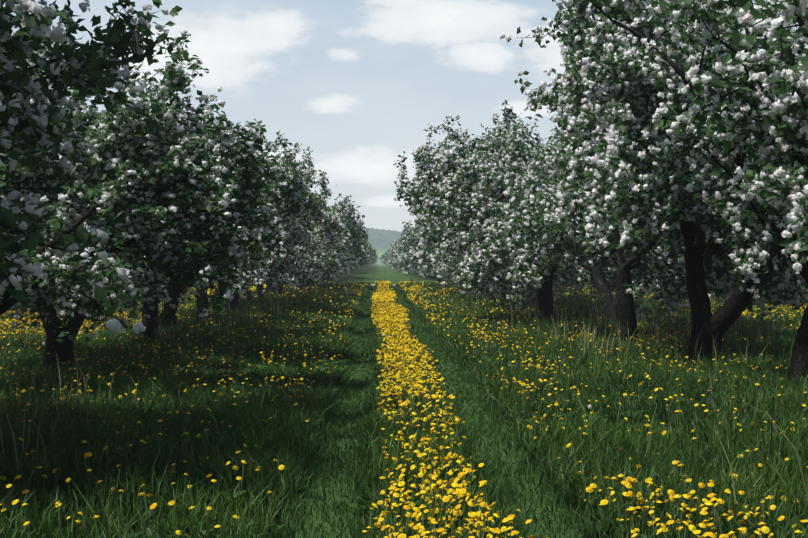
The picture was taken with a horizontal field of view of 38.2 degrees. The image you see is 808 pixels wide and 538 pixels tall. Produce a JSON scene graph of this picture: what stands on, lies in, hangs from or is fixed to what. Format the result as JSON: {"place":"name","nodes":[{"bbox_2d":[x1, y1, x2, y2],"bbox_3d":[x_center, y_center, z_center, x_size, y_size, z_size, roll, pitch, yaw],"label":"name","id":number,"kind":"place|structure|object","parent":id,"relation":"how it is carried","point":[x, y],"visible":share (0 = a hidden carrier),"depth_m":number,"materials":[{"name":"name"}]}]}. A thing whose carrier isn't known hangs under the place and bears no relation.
{"place":"outdoors","nodes":[
{"label":"outdoors","id":0,"kind":"place"},
{"bbox_2d":[372,246,386,261],"bbox_3d":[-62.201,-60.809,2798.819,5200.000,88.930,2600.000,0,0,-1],"label":"distant hill","id":1,"kind":"structure","parent":0,"point":[379,251],"depth_m":2107.27,"materials":[{"name":"green plant"}]},
{"bbox_2d":[361,227,403,247],"bbox_3d":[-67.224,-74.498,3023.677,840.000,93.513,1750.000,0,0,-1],"label":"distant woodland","id":2,"kind":"object","parent":1,"relation":"on","point":[381,238],"visible":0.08,"depth_m":2425.18,"materials":[{"name":"green plant"}]},
{"bbox_2d":[0,262,807,537],"bbox_3d":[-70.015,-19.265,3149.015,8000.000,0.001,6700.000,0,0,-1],"label":"ground","id":3,"kind":"structure","parent":0,"point":[377,271],"depth_m":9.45,"materials":[{"name":"plant"}]},
{"bbox_2d":[0,0,200,335],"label":"apple tree","id":4,"kind":"object","parent":3,"relation":"on","point":[82,70],"visible":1,"depth_m":10.06,"materials":[{"name":"green plant"}]},
{"bbox_2d":[0,21,278,342],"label":"apple tree","id":5,"kind":"object","parent":3,"relation":"on","point":[150,171],"visible":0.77,"depth_m":13.65,"materials":[{"name":"green plant"}]},
{"bbox_2d":[2,7,288,369],"bbox_3d":[-4.812,-1.013,17.413,6.257,5.461,6.218,0,0,-11],"label":"apple tree","id":6,"kind":"object","parent":3,"relation":"on","point":[62,349],"visible":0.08,"depth_m":17.23,"materials":[{"name":"green plant"}]},
{"bbox_2d":[53,96,267,346],"bbox_3d":[-4.482,-0.845,21.432,4.362,5.068,6.275,0,0,-17],"label":"apple tree","id":7,"kind":"object","parent":3,"relation":"on","point":[149,310],"visible":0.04,"depth_m":20.03,"materials":[{"name":"green plant"}]},
{"bbox_2d":[162,280,207,321],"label":"apple tree","id":8,"kind":"object","parent":3,"relation":"on","point":[199,302],"depth_m":29.70,"materials":[{"name":"brown plant"}]},
{"bbox_2d":[66,100,332,330],"bbox_3d":[-4.977,-1.061,25.415,6.210,5.451,6.322,0,0,-24],"label":"apple tree","id":9,"kind":"object","parent":3,"relation":"on","point":[289,179],"visible":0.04,"depth_m":25.03,"materials":[{"name":"green plant"}]},
{"bbox_2d":[161,130,334,312],"bbox_3d":[-4.701,-1.418,33.413,5.844,5.759,5.480,0,1,42],"label":"apple tree","id":10,"kind":"object","parent":3,"relation":"on","point":[286,259],"visible":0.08,"depth_m":32.88,"materials":[{"name":"green plant"}]},
{"bbox_2d":[193,140,328,289],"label":"apple tree","id":11,"kind":"object","parent":3,"relation":"on","point":[310,170],"visible":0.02,"depth_m":37.20,"materials":[{"name":"white plant"}]},
{"bbox_2d":[241,159,351,299],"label":"apple tree","id":12,"kind":"object","parent":3,"relation":"on","point":[324,233],"visible":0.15,"depth_m":40.79,"materials":[{"name":"green plant"}]},
{"bbox_2d":[256,220,346,296],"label":"apple tree","id":13,"kind":"object","parent":3,"relation":"on","point":[329,261],"visible":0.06,"depth_m":45.29,"materials":[{"name":"green plant"}]},
{"bbox_2d":[267,194,348,294],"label":"apple tree","id":14,"kind":"object","parent":3,"relation":"on","point":[345,226],"depth_m":50.33,"materials":[{"name":"green plant"}]},
{"bbox_2d":[283,228,350,288],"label":"apple tree","id":15,"kind":"object","parent":3,"relation":"on","point":[345,238],"visible":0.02,"depth_m":57.23,"materials":[{"name":"green plant"}]},
{"bbox_2d":[42,301,591,428],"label":"dandelion seed heads","id":16,"kind":"object","parent":3,"relation":"on","point":[560,326],"visible":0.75,"depth_m":22.46,"materials":[{"name":"white plant"}]},
{"bbox_2d":[295,230,349,290],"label":"apple tree","id":17,"kind":"object","parent":3,"relation":"on","point":[342,261],"visible":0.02,"depth_m":62.90,"materials":[{"name":"green plant"}]},
{"bbox_2d":[302,193,368,287],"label":"apple tree","id":18,"kind":"object","parent":3,"relation":"on","point":[355,226],"visible":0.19,"depth_m":64.25,"materials":[{"name":"green plant"}]},
{"bbox_2d":[319,254,355,282],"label":"apple tree","id":19,"kind":"object","parent":3,"relation":"on","point":[321,280],"depth_m":85.59,"materials":[{"name":"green plant"}]},
{"bbox_2d":[310,229,367,284],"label":"apple tree","id":20,"kind":"object","parent":3,"relation":"on","point":[361,245],"depth_m":69.10,"materials":[{"name":"green plant"}]},
{"bbox_2d":[325,246,369,279],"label":"apple tree","id":21,"kind":"object","parent":3,"relation":"on","point":[327,278],"visible":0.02,"depth_m":99.01,"materials":[{"name":"green plant"}]},
{"bbox_2d":[329,220,375,279],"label":"apple tree","id":22,"kind":"object","parent":3,"relation":"on","point":[362,256],"visible":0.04,"depth_m":104.81,"materials":[{"name":"green plant"}]},
{"bbox_2d":[354,240,376,270],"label":"apple tree","id":23,"kind":"object","parent":3,"relation":"on","point":[373,258],"visible":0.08,"depth_m":199.98,"materials":[{"name":"green plant"}]},
{"bbox_2d":[362,249,371,265],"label":"apple tree","id":24,"kind":"object","parent":3,"relation":"on","point":[369,258],"visible":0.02,"depth_m":162.49,"materials":[{"name":"green plant"}]},
{"bbox_2d":[384,245,414,272],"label":"apple tree","id":25,"kind":"object","parent":3,"relation":"on","point":[387,255],"depth_m":155.97,"materials":[{"name":"white plant"}]},
{"bbox_2d":[395,243,406,273],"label":"apple tree","id":26,"kind":"object","parent":3,"relation":"on","point":[398,247],"visible":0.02,"depth_m":120.84,"materials":[{"name":"white plant"}]},
{"bbox_2d":[389,256,417,273],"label":"apple tree","id":27,"kind":"object","parent":3,"relation":"on","point":[391,262],"visible":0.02,"depth_m":144.66,"materials":[{"name":"white plant"}]},
{"bbox_2d":[0,281,807,537],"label":"dandelions","id":28,"kind":"object","parent":3,"relation":"on","point":[391,296],"visible":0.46,"depth_m":10.36,"materials":[{"name":"yellow plant"}]},
{"bbox_2d":[387,232,422,274],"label":"apple tree","id":29,"kind":"object","parent":3,"relation":"on","point":[395,254],"visible":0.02,"depth_m":135.92,"materials":[{"name":"white plant"}]},
{"bbox_2d":[394,220,451,278],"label":"apple tree","id":30,"kind":"object","parent":3,"relation":"on","point":[407,232],"visible":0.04,"depth_m":87.38,"materials":[{"name":"white plant"}]},
{"bbox_2d":[404,227,449,280],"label":"apple tree","id":31,"kind":"object","parent":3,"relation":"on","point":[411,258],"depth_m":65.86,"materials":[{"name":"white plant"}]},
{"bbox_2d":[408,231,451,280],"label":"apple tree","id":32,"kind":"object","parent":3,"relation":"on","point":[426,274],"visible":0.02,"depth_m":71.78,"materials":[{"name":"white plant"}]},
{"bbox_2d":[416,223,478,287],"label":"apple tree","id":33,"kind":"object","parent":3,"relation":"on","point":[435,269],"depth_m":57.19,"materials":[{"name":"white plant"}]},
{"bbox_2d":[412,215,494,293],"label":"apple tree","id":34,"kind":"object","parent":3,"relation":"on","point":[431,233],"visible":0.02,"depth_m":49.55,"materials":[{"name":"white plant"}]},
{"bbox_2d":[407,192,571,291],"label":"apple tree","id":35,"kind":"object","parent":3,"relation":"on","point":[424,258],"depth_m":52.59,"materials":[{"name":"white plant"}]},
{"bbox_2d":[411,127,571,294],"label":"apple tree","id":36,"kind":"object","parent":3,"relation":"on","point":[423,212],"visible":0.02,"depth_m":41.76,"materials":[{"name":"white plant"}]},
{"bbox_2d":[393,112,604,320],"bbox_3d":[2.980,-1.547,29.644,6.517,6.074,5.980,0,0,-1],"label":"apple tree","id":37,"kind":"object","parent":3,"relation":"on","point":[513,145],"visible":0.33,"depth_m":29.17,"materials":[{"name":"white plant"}]},
{"bbox_2d":[445,127,593,305],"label":"apple tree","id":38,"kind":"object","parent":3,"relation":"on","point":[532,294],"depth_m":37.70,"materials":[{"name":"green plant"}]},
{"bbox_2d":[443,99,630,311],"bbox_3d":[4.113,-1.674,33.775,6.238,6.550,7.220,0,0,2],"label":"apple tree","id":39,"kind":"object","parent":3,"relation":"on","point":[508,116],"visible":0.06,"depth_m":34.23,"materials":[{"name":"white plant"}]},
{"bbox_2d":[463,141,731,326],"bbox_3d":[5.119,-1.313,26.728,7.037,5.953,5.198,0,0,36],"label":"apple tree","id":40,"kind":"object","parent":3,"relation":"on","point":[484,254],"visible":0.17,"depth_m":26.69,"materials":[{"name":"white plant"}]},
{"bbox_2d":[469,15,792,344],"bbox_3d":[4.787,-1.529,21.806,6.447,6.506,7.202,0,0,-2],"label":"apple tree","id":41,"kind":"object","parent":3,"relation":"on","point":[524,202],"visible":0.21,"depth_m":22.75,"materials":[{"name":"white plant"}]},
{"bbox_2d":[500,0,807,384],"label":"apple tree","id":42,"kind":"object","parent":3,"relation":"on","point":[799,356],"visible":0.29,"depth_m":14.12,"materials":[{"name":"white plant"}]},
{"bbox_2d":[514,0,807,361],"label":"apple tree","id":43,"kind":"object","parent":3,"relation":"on","point":[625,91],"visible":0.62,"depth_m":17.29,"materials":[{"name":"white plant"}]},
{"bbox_2d":[623,0,807,273],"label":"apple tree","id":44,"kind":"object","parent":3,"relation":"on","point":[781,115],"visible":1,"depth_m":10.14,"materials":[{"name":"white plant"}]},
{"bbox_2d":[792,289,807,308],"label":"apple tree","id":45,"kind":"object","parent":3,"relation":"on","point":[805,292],"depth_m":39.99,"materials":[{"name":"green plant"}]},
{"bbox_2d":[3,0,807,231],"label":"sky","id":46,"kind":"structure","parent":0,"point":[358,83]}
]}

